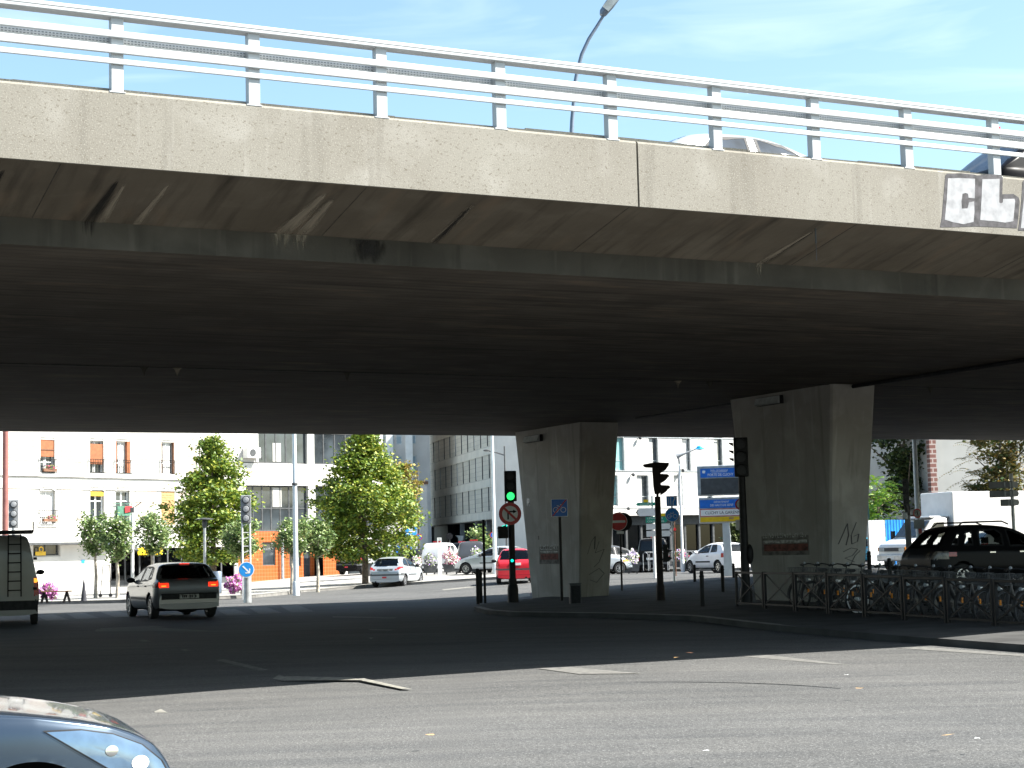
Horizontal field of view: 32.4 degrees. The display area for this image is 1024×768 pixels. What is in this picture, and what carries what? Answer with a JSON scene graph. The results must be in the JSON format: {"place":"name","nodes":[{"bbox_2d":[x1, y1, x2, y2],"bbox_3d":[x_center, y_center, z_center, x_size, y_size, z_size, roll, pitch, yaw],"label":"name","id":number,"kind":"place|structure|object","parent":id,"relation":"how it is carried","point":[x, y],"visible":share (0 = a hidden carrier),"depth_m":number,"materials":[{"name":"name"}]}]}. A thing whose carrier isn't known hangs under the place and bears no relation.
{"place":"outdoors","nodes":[
{"label":"outdoors","id":0,"kind":"place"},
{"bbox_2d":[39,569,495,600],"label":"plaza pavement","id":1,"kind":"structure","parent":0,"point":[283,585],"depth_m":90.55,"materials":[{"name":"grey concrete"}]},
{"bbox_2d":[2,431,7,534],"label":"rust column","id":2,"kind":"structure","parent":1,"relation":"on","point":[5,486],"depth_m":79.88,"materials":[{"name":"metal"}]},
{"bbox_2d":[74,508,111,597],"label":"flowering standard","id":3,"kind":"object","parent":1,"relation":"on","point":[88,533],"visible":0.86,"depth_m":75.49,"materials":[{"name":"green plant"}]},
{"bbox_2d":[95,510,137,597],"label":"flowering standard","id":4,"kind":"object","parent":1,"relation":"on","point":[118,533],"visible":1,"depth_m":74.50,"materials":[{"name":"green plant"}]},
{"bbox_2d":[0,431,238,591],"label":"apartment house","id":5,"kind":"structure","parent":1,"relation":"on","point":[58,482],"depth_m":96.18,"materials":[{"name":"grey paint"}]},
{"bbox_2d":[40,491,52,523],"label":"window","id":6,"kind":"structure","parent":5,"relation":"in","point":[46,497],"depth_m":94.13,"materials":[{"name":"white paint"}]},
{"bbox_2d":[90,491,101,524],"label":"window","id":7,"kind":"structure","parent":5,"relation":"in","point":[95,501],"depth_m":96.88,"materials":[{"name":"glass"}]},
{"bbox_2d":[162,442,171,473],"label":"window","id":8,"kind":"structure","parent":5,"relation":"in","point":[166,447],"depth_m":101.33,"materials":[{"name":"glass"}]},
{"bbox_2d":[132,506,175,564],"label":"flowering standard","id":9,"kind":"object","parent":1,"relation":"on","point":[159,533],"visible":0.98,"depth_m":75.54,"materials":[{"name":"green plant"}]},
{"bbox_2d":[151,433,266,570],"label":"linden tree","id":10,"kind":"object","parent":1,"relation":"on","point":[209,477],"visible":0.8,"depth_m":83.06,"materials":[{"name":"green plant"}]},
{"bbox_2d":[218,514,262,594],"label":"flowering standard","id":11,"kind":"object","parent":1,"relation":"on","point":[232,534],"visible":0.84,"depth_m":75.43,"materials":[{"name":"green plant"}]},
{"bbox_2d":[237,433,383,581],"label":"office building","id":12,"kind":"structure","parent":1,"relation":"on","point":[267,459],"depth_m":108.53,"materials":[{"name":"grey paint"}]},
{"bbox_2d":[263,542,274,565],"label":"window","id":13,"kind":"structure","parent":12,"relation":"in","point":[269,555],"depth_m":107.31,"materials":[{"name":"glass"}]},
{"bbox_2d":[238,434,305,463],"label":"window","id":14,"kind":"structure","parent":12,"relation":"in","point":[265,441],"depth_m":108.90,"materials":[{"name":"grey glass"}]},
{"bbox_2d":[246,485,306,530],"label":"window","id":15,"kind":"structure","parent":12,"relation":"in","point":[269,515],"depth_m":108.00,"materials":[{"name":"grey glass"}]},
{"bbox_2d":[314,434,376,464],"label":"window","id":16,"kind":"structure","parent":12,"relation":"in","point":[322,451],"depth_m":111.31,"materials":[{"name":"grey glass"}]},
{"bbox_2d":[336,557,361,574],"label":"dark car","id":17,"kind":"object","parent":1,"relation":"on","point":[341,569],"visible":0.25,"depth_m":105.74,"materials":[{"name":"metal"}]},
{"bbox_2d":[301,434,431,583],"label":"linden tree","id":18,"kind":"object","parent":1,"relation":"on","point":[354,499],"visible":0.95,"depth_m":86.99,"materials":[{"name":"green plant"}]},
{"bbox_2d":[385,481,427,548],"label":"house","id":19,"kind":"structure","parent":1,"relation":"on","point":[424,529],"depth_m":149.78,"materials":[{"name":"grey"}]},
{"bbox_2d":[383,435,431,542],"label":"tower block","id":20,"kind":"structure","parent":1,"relation":"on","point":[414,449],"depth_m":175.27,"materials":[{"name":"grey paint"}]},
{"bbox_2d":[393,459,427,556],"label":"maple","id":21,"kind":"object","parent":1,"relation":"on","point":[406,467],"visible":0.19,"depth_m":97.81,"materials":[{"name":"green plant"}]},
{"bbox_2d":[421,541,456,572],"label":"van","id":22,"kind":"object","parent":1,"relation":"on","point":[430,548],"visible":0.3,"depth_m":103.72,"materials":[{"name":"metal"}]},
{"bbox_2d":[442,548,460,574],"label":"flower planter","id":23,"kind":"object","parent":1,"relation":"on","point":[451,560],"visible":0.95,"depth_m":94.27,"materials":[{"name":"grey paint"}]},
{"bbox_2d":[456,540,486,572],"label":"van","id":24,"kind":"object","parent":1,"relation":"on","point":[464,549],"visible":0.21,"depth_m":98.68,"materials":[{"name":"metal"}]},
{"bbox_2d":[464,523,491,549],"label":"street tree","id":25,"kind":"object","parent":1,"relation":"on","point":[475,533],"visible":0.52,"depth_m":129.23,"materials":[{"name":"green plant"}]},
{"bbox_2d":[455,546,520,573],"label":"silver car","id":26,"kind":"object","parent":1,"relation":"on","point":[475,561],"visible":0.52,"depth_m":92.00,"materials":[{"name":"metal"}]},
{"bbox_2d":[490,436,496,573],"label":"street lamp","id":27,"kind":"object","parent":1,"relation":"on","point":[493,508],"visible":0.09,"depth_m":91.73,"materials":[{"name":"metal"}]},
{"bbox_2d":[0,568,1023,767],"bbox_3d":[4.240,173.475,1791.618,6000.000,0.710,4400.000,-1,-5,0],"label":"road","id":28,"kind":"structure","parent":0,"point":[483,691],"depth_m":23.09,"materials":[{"name":"grey asphalt"}]},
{"bbox_2d":[9,500,18,534],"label":"traffic light","id":29,"kind":"object","parent":28,"relation":"on","point":[13,514],"visible":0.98,"depth_m":65.84,"materials":[{"name":"grey metal"}]},
{"bbox_2d":[0,522,43,623],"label":"panel van","id":30,"kind":"object","parent":28,"relation":"on","point":[19,589],"visible":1,"depth_m":47.22,"materials":[{"name":"metal"}]},
{"bbox_2d":[39,581,58,600],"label":"flower planter","id":31,"kind":"object","parent":28,"relation":"on","point":[48,586],"visible":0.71,"depth_m":69.37,"materials":[{"name":"pink plant"}]},
{"bbox_2d":[0,695,169,767],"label":"blue car","id":32,"kind":"object","parent":28,"relation":"on","point":[37,733],"visible":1,"depth_m":9.50,"materials":[{"name":"metal"}]},
{"bbox_2d":[126,558,219,618],"bbox_3d":[-10.080,5.998,51.920,2.311,1.715,4.565,1,-6,-24],"label":"hatchback car","id":33,"kind":"object","parent":28,"relation":"on","point":[184,588],"visible":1,"depth_m":50.13,"materials":[{"name":"metal"}]},
{"bbox_2d":[223,574,241,593],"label":"flower planter","id":34,"kind":"object","parent":28,"relation":"on","point":[236,581],"visible":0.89,"depth_m":72.31,"materials":[{"name":"pink plant"}]},
{"bbox_2d":[241,495,250,599],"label":"traffic light","id":35,"kind":"object","parent":28,"relation":"on","point":[245,508],"visible":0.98,"depth_m":68.81,"materials":[{"name":"grey metal"}]},
{"bbox_2d":[238,562,253,602],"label":"keep right sign","id":36,"kind":"object","parent":28,"relation":"on","point":[246,570],"visible":1,"depth_m":65.49,"materials":[{"name":"metal"}]},
{"bbox_2d":[38,577,495,604],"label":"plaza kerb","id":37,"kind":"structure","parent":28,"relation":"on","point":[271,594],"depth_m":81.96,"materials":[{"name":"concrete"}]},
{"bbox_2d":[265,512,314,593],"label":"flowering standard","id":38,"kind":"object","parent":28,"relation":"on","point":[286,530],"visible":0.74,"depth_m":79.50,"materials":[{"name":"green plant"}]},
{"bbox_2d":[292,434,299,595],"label":"street lamp","id":39,"kind":"object","parent":28,"relation":"on","point":[295,587],"visible":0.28,"depth_m":73.72,"materials":[{"name":"metal"}]},
{"bbox_2d":[302,515,337,591],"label":"flowering standard","id":40,"kind":"object","parent":28,"relation":"on","point":[320,535],"visible":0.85,"depth_m":81.50,"materials":[{"name":"green plant"}]},
{"bbox_2d":[370,557,422,586],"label":"hatchback car","id":41,"kind":"object","parent":28,"relation":"on","point":[402,571],"visible":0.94,"depth_m":83.89,"materials":[{"name":"metal"}]},
{"bbox_2d":[491,548,530,583],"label":"estate car","id":42,"kind":"object","parent":28,"relation":"on","point":[521,565],"visible":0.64,"depth_m":76.72,"materials":[{"name":"metal"}]},
{"bbox_2d":[430,435,662,548],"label":"slab building","id":43,"kind":"structure","parent":28,"relation":"on","point":[460,481],"depth_m":174.94,"materials":[{"name":"grey paint"}]},
{"bbox_2d":[538,667,632,673],"bbox_3d":[1.015,4.171,25.577,0.682,0.001,2.153,2,-6,-29],"label":"road marking","id":44,"kind":"object","parent":28,"relation":"on","point":[579,670],"visible":1,"depth_m":25.58,"materials":[{"name":"paint"}]},
{"bbox_2d":[610,555,631,573],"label":"silver car","id":45,"kind":"object","parent":28,"relation":"on","point":[615,565],"visible":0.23,"depth_m":86.98,"materials":[{"name":"metal"}]},
{"bbox_2d":[477,606,796,626],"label":"pier kerb","id":46,"kind":"structure","parent":28,"relation":"on","point":[481,607],"depth_m":41.10,"materials":[{"name":"concrete"}]},
{"bbox_2d":[636,496,671,577],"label":"direction sign","id":47,"kind":"object","parent":28,"relation":"on","point":[646,512],"visible":0.73,"depth_m":71.66,"materials":[{"name":"white metal"}]},
{"bbox_2d":[665,496,678,582],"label":"cycle sign","id":48,"kind":"object","parent":28,"relation":"on","point":[671,514],"visible":1,"depth_m":65.75,"materials":[{"name":"metal"}]},
{"bbox_2d":[676,446,703,571],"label":"street lamp","id":49,"kind":"object","parent":28,"relation":"on","point":[678,455],"visible":1,"depth_m":84.76,"materials":[{"name":"metal"}]},
{"bbox_2d":[697,465,738,575],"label":"information board","id":50,"kind":"object","parent":28,"relation":"on","point":[718,480],"visible":0.91,"depth_m":73.83,"materials":[{"name":"paint"}]},
{"bbox_2d":[686,542,750,572],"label":"city car","id":51,"kind":"object","parent":28,"relation":"on","point":[710,556],"visible":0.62,"depth_m":82.72,"materials":[{"name":"metal"}]},
{"bbox_2d":[739,654,849,664],"bbox_3d":[4.240,4.243,27.094,0.505,0.001,3.280,0,-6,-16],"label":"road marking","id":52,"kind":"object","parent":28,"relation":"on","point":[775,657],"visible":1,"depth_m":27.40,"materials":[{"name":"paint"}]},
{"bbox_2d":[912,439,921,544],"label":"street lamp","id":53,"kind":"object","parent":28,"relation":"on","point":[915,475],"depth_m":69.85,"materials":[{"name":"metal"}]},
{"bbox_2d":[877,491,1023,570],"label":"box truck","id":54,"kind":"object","parent":28,"relation":"on","point":[959,506],"visible":0.34,"depth_m":76.52,"materials":[{"name":"white paint"}]},
{"bbox_2d":[900,520,1023,588],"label":"estate suv","id":55,"kind":"object","parent":28,"relation":"on","point":[1007,551],"visible":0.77,"depth_m":48.80,"materials":[{"name":"metal"}]},
{"bbox_2d":[904,647,1023,655],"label":"road marking","id":56,"kind":"object","parent":28,"relation":"on","point":[952,650],"visible":1,"depth_m":28.23,"materials":[{"name":"paint"}]},
{"bbox_2d":[989,474,1018,529],"bbox_3d":[15.666,4.524,55.833,0.906,3.346,0.180,-3,-6,16],"label":"direction sign","id":57,"kind":"object","parent":28,"relation":"on","point":[1011,493],"visible":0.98,"depth_m":55.84,"materials":[{"name":"metal"}]},
{"bbox_2d":[0,0,1023,169],"label":"sky","id":58,"kind":"structure","parent":0,"point":[968,54],"materials":[{"name":"blue"}]},
{"bbox_2d":[474,573,1023,651],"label":"pier pavement","id":59,"kind":"structure","parent":0,"point":[682,598],"depth_m":39.50,"materials":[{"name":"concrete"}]},
{"bbox_2d":[497,471,520,601],"bbox_3d":[-0.085,4.685,53.709,0.774,4.065,0.520,-1,-5,0],"label":"traffic light","id":60,"kind":"object","parent":59,"relation":"on","point":[510,513],"visible":0.96,"depth_m":53.66,"materials":[{"name":"black paint"}]},
{"bbox_2d":[551,499,567,600],"bbox_3d":[1.465,5.040,53.032,0.504,3.153,0.143,-2,-5,2],"label":"road sign","id":61,"kind":"object","parent":59,"relation":"on","point":[559,508],"visible":0.97,"depth_m":53.08,"materials":[{"name":"blue metal"}]},
{"bbox_2d":[515,422,617,597],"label":"bridge pier","id":62,"kind":"structure","parent":59,"relation":"on","point":[574,464],"depth_m":55.73,"materials":[{"name":"concrete"}]},
{"bbox_2d":[538,536,558,563],"bbox_3d":[1.182,5.347,57.105,0.013,0.980,1.380,1,-6,-27],"label":"poster","id":63,"kind":"object","parent":62,"relation":"attached to","point":[548,554],"depth_m":57.05,"materials":[{"name":"paper"}]},
{"bbox_2d":[568,583,580,603],"bbox_3d":[1.798,5.990,50.124,0.340,0.630,0.280,-1,-6,-6],"label":"utility cabinet","id":64,"kind":"object","parent":59,"relation":"on","point":[574,593],"visible":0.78,"depth_m":49.99,"materials":[{"name":"metal"}]},
{"bbox_2d":[612,512,631,590],"bbox_3d":[3.717,5.701,59.730,0.786,2.707,0.178,-2,-5,4],"label":"road sign","id":65,"kind":"object","parent":59,"relation":"on","point":[622,522],"visible":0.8,"depth_m":59.74,"materials":[{"name":"metal"}]},
{"bbox_2d":[643,462,669,599],"bbox_3d":[4.144,4.229,49.815,0.744,4.022,0.340,-2,-6,5],"label":"traffic light","id":66,"kind":"object","parent":59,"relation":"on","point":[658,468],"visible":0.98,"depth_m":49.78,"materials":[{"name":"brown paint"}]},
{"bbox_2d":[729,437,753,602],"bbox_3d":[5.913,3.566,45.246,0.530,4.384,0.555,-2,-6,7],"label":"traffic light","id":67,"kind":"object","parent":59,"relation":"on","point":[740,459],"visible":0.92,"depth_m":45.27,"materials":[{"name":"black paint"}]},
{"bbox_2d":[734,571,763,608],"bbox_3d":[5.803,5.066,42.978,0.060,0.970,1.627,0,-6,-16],"label":"crossed barrier","id":68,"kind":"object","parent":59,"relation":"on","point":[736,588],"visible":0.77,"depth_m":43.05,"materials":[{"name":"metal"}]},
{"bbox_2d":[763,572,794,610],"bbox_3d":[6.280,4.899,41.368,0.060,0.970,1.627,0,-6,-16],"label":"crossed barrier","id":69,"kind":"object","parent":59,"relation":"on","point":[765,590],"visible":0.75,"depth_m":41.43,"materials":[{"name":"metal"}]},
{"bbox_2d":[730,384,873,601],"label":"bridge pier","id":70,"kind":"structure","parent":59,"relation":"on","point":[809,454],"depth_m":45.03,"materials":[{"name":"concrete"}]},
{"bbox_2d":[0,78,1023,439],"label":"road bridge","id":71,"kind":"structure","parent":70,"relation":"on","point":[178,264],"depth_m":27.12,"materials":[{"name":"concrete"}]},
{"bbox_2d":[0,0,1023,176],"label":"guard rail","id":72,"kind":"object","parent":71,"relation":"on","point":[116,42],"visible":1,"depth_m":23.45,"materials":[{"name":"white metal"}]},
{"bbox_2d":[570,0,618,132],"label":"bridge lamp","id":73,"kind":"object","parent":71,"relation":"on","point":[607,7],"visible":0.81,"depth_m":43.93,"materials":[{"name":"grey metal"}]},
{"bbox_2d":[668,134,804,155],"bbox_3d":[3.566,-3.141,28.053,4.102,1.469,1.761,1,-6,-27],"label":"hatchback car","id":74,"kind":"object","parent":71,"relation":"on","point":[746,142],"visible":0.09,"depth_m":27.38,"materials":[{"name":"metal"}]},
{"bbox_2d":[962,127,1023,176],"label":"dark van","id":75,"kind":"object","parent":71,"relation":"on","point":[1012,166],"visible":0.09,"depth_m":28.87,"materials":[{"name":"metal"}]},
{"bbox_2d":[754,395,783,406],"bbox_3d":[6.772,0.445,46.464,0.230,0.220,1.100,1,-6,-27],"label":"tunnel light","id":76,"kind":"object","parent":70,"relation":"attached to","point":[770,400],"visible":1,"depth_m":46.33,"materials":[{"name":"plastic"}]},
{"bbox_2d":[761,532,808,555],"bbox_3d":[7.125,4.032,46.005,0.005,0.880,2.100,1,-6,-27],"label":"poster","id":77,"kind":"object","parent":70,"relation":"attached to","point":[792,544],"depth_m":45.95,"materials":[{"name":"paper"}]},
{"bbox_2d":[794,572,827,613],"bbox_3d":[6.757,4.739,39.758,0.060,0.970,1.627,0,-6,-16],"label":"crossed barrier","id":78,"kind":"object","parent":59,"relation":"on","point":[796,574],"visible":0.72,"depth_m":39.78,"materials":[{"name":"grey metal"}]},
{"bbox_2d":[787,562,844,607],"bbox_3d":[7.302,4.838,42.272,1.809,1.156,0.647,2,-7,-33],"label":"hire bicycle","id":79,"kind":"object","parent":59,"relation":"on","point":[799,569],"visible":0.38,"depth_m":42.05,"materials":[{"name":"metal"}]},
{"bbox_2d":[800,562,859,608],"bbox_3d":[7.512,4.765,41.563,1.808,1.156,0.647,2,-6,-30],"label":"hire bicycle","id":80,"kind":"object","parent":59,"relation":"on","point":[815,582],"visible":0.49,"depth_m":41.32,"materials":[{"name":"grey paint"}]},
{"bbox_2d":[816,562,860,610],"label":"hire bicycle","id":81,"kind":"object","parent":59,"relation":"on","point":[822,584],"visible":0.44,"depth_m":40.63,"materials":[{"name":"grey paint"}]},
{"bbox_2d":[827,573,864,616],"bbox_3d":[7.235,4.595,38.146,0.060,0.970,1.627,0,-6,-16],"label":"crossed barrier","id":82,"kind":"object","parent":59,"relation":"on","point":[830,608],"visible":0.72,"depth_m":38.16,"materials":[{"name":"grey metal"}]},
{"bbox_2d":[830,562,889,611],"bbox_3d":[7.934,4.638,40.142,1.809,1.156,0.647,2,-6,-31],"label":"hire bicycle","id":83,"kind":"object","parent":59,"relation":"on","point":[842,583],"visible":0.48,"depth_m":39.89,"materials":[{"name":"grey paint"}]},
{"bbox_2d":[844,563,898,612],"bbox_3d":[8.144,4.574,39.432,1.809,1.156,0.647,2,-6,-30],"label":"hire bicycle","id":84,"kind":"object","parent":59,"relation":"on","point":[858,599],"visible":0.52,"depth_m":39.19,"materials":[{"name":"grey paint"}]},
{"bbox_2d":[863,575,903,619],"bbox_3d":[7.713,4.451,36.535,0.060,0.970,1.627,0,-6,-16],"label":"crossed barrier","id":85,"kind":"object","parent":59,"relation":"on","point":[866,608],"visible":0.78,"depth_m":36.57,"materials":[{"name":"grey metal"}]},
{"bbox_2d":[862,563,915,613],"bbox_3d":[8.355,4.511,38.720,1.809,1.156,0.647,3,-7,-36],"label":"hire bicycle","id":86,"kind":"object","parent":59,"relation":"on","point":[879,584],"visible":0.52,"depth_m":38.48,"materials":[{"name":"grey paint"}]},
{"bbox_2d":[882,563,928,615],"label":"hire bicycle","id":87,"kind":"object","parent":59,"relation":"on","point":[897,585],"visible":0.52,"depth_m":37.68,"materials":[{"name":"grey paint"}]},
{"bbox_2d":[902,479,911,580],"bbox_3d":[11.635,4.426,51.810,0.230,3.273,0.240,-3,-6,13],"label":"traffic light","id":88,"kind":"object","parent":59,"relation":"on","point":[906,504],"visible":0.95,"depth_m":51.77,"materials":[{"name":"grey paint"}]},
{"bbox_2d":[899,564,942,616],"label":"hire bicycle","id":89,"kind":"object","parent":59,"relation":"on","point":[914,582],"visible":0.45,"depth_m":37.02,"materials":[{"name":"grey paint"}]},
{"bbox_2d":[902,576,946,622],"bbox_3d":[8.191,4.307,34.923,0.061,0.970,1.627,0,-6,-17],"label":"crossed barrier","id":90,"kind":"object","parent":59,"relation":"on","point":[906,611],"visible":0.77,"depth_m":34.89,"materials":[{"name":"grey metal"}]},
{"bbox_2d":[916,564,965,617],"bbox_3d":[8.988,4.320,36.588,1.808,1.156,0.647,4,-7,-42],"label":"hire bicycle","id":91,"kind":"object","parent":59,"relation":"on","point":[925,588],"visible":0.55,"depth_m":36.28,"materials":[{"name":"grey paint"}]},
{"bbox_2d":[930,565,990,618],"bbox_3d":[9.197,4.257,35.880,1.809,1.156,0.647,2,-6,-32],"label":"hire bicycle","id":92,"kind":"object","parent":59,"relation":"on","point":[938,590],"visible":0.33,"depth_m":35.66,"materials":[{"name":"grey paint"}]},
{"bbox_2d":[945,578,994,625],"bbox_3d":[8.669,4.163,33.311,0.060,0.970,1.627,0,-6,-16],"label":"crossed barrier","id":93,"kind":"object","parent":59,"relation":"on","point":[948,583],"visible":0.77,"depth_m":33.31,"materials":[{"name":"grey metal"}]},
{"bbox_2d":[952,565,1004,618],"bbox_3d":[9.409,4.193,35.168,1.809,1.156,0.647,3,-7,-38],"label":"hire bicycle","id":94,"kind":"object","parent":59,"relation":"on","point":[969,588],"visible":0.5,"depth_m":34.88,"materials":[{"name":"grey paint"}]},
{"bbox_2d":[970,566,1023,621],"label":"hire bicycle","id":95,"kind":"object","parent":59,"relation":"on","point":[985,590],"visible":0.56,"depth_m":34.18,"materials":[{"name":"grey paint"}]},
{"bbox_2d":[990,566,1023,621],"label":"hire bicycle","id":96,"kind":"object","parent":59,"relation":"on","point":[1011,591],"visible":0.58,"depth_m":33.51,"materials":[{"name":"grey paint"}]},
{"bbox_2d":[993,579,1023,625],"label":"crossed barrier","id":97,"kind":"object","parent":59,"relation":"on","point":[996,582],"visible":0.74,"depth_m":32.27,"materials":[{"name":"metal"}]},
{"bbox_2d":[651,561,866,568],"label":"hotel pavement","id":98,"kind":"structure","parent":0,"point":[670,566],"depth_m":100.12,"materials":[{"name":"concrete"}]},
{"bbox_2d":[494,436,748,562],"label":"hotel building","id":99,"kind":"structure","parent":98,"relation":"on","point":[633,482],"depth_m":134.37,"materials":[{"name":"grey paint"}]},
{"bbox_2d":[636,475,646,502],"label":"window","id":100,"kind":"structure","parent":99,"relation":"in","point":[641,479],"depth_m":132.51,"materials":[{"name":"glass"}]},
{"bbox_2d":[634,537,671,571],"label":"people carrier","id":101,"kind":"object","parent":98,"relation":"on","point":[645,545],"visible":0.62,"depth_m":90.65,"materials":[{"name":"metal"}]},
{"bbox_2d":[868,520,904,564],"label":"site hoarding","id":102,"kind":"object","parent":98,"relation":"on","point":[877,538],"visible":0.2,"depth_m":85.97,"materials":[{"name":"white paint"}]},
{"bbox_2d":[868,475,910,528],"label":"ailanthus bush","id":103,"kind":"object","parent":98,"relation":"on","point":[877,504],"visible":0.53,"depth_m":91.46,"materials":[{"name":"green plant"}]},
{"bbox_2d":[868,439,927,519],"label":"plane tree","id":104,"kind":"object","parent":98,"relation":"on","point":[902,466],"visible":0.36,"depth_m":106.77,"materials":[{"name":"green plant"}]},
{"bbox_2d":[866,439,1023,537],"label":"gable house","id":105,"kind":"structure","parent":98,"relation":"on","point":[938,459],"depth_m":105.05,"materials":[{"name":"grey paint"}]},
{"bbox_2d":[937,440,1023,490],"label":"acacia tree","id":106,"kind":"object","parent":98,"relation":"on","point":[1004,456],"visible":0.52,"depth_m":91.43,"materials":[{"name":"green plant"}]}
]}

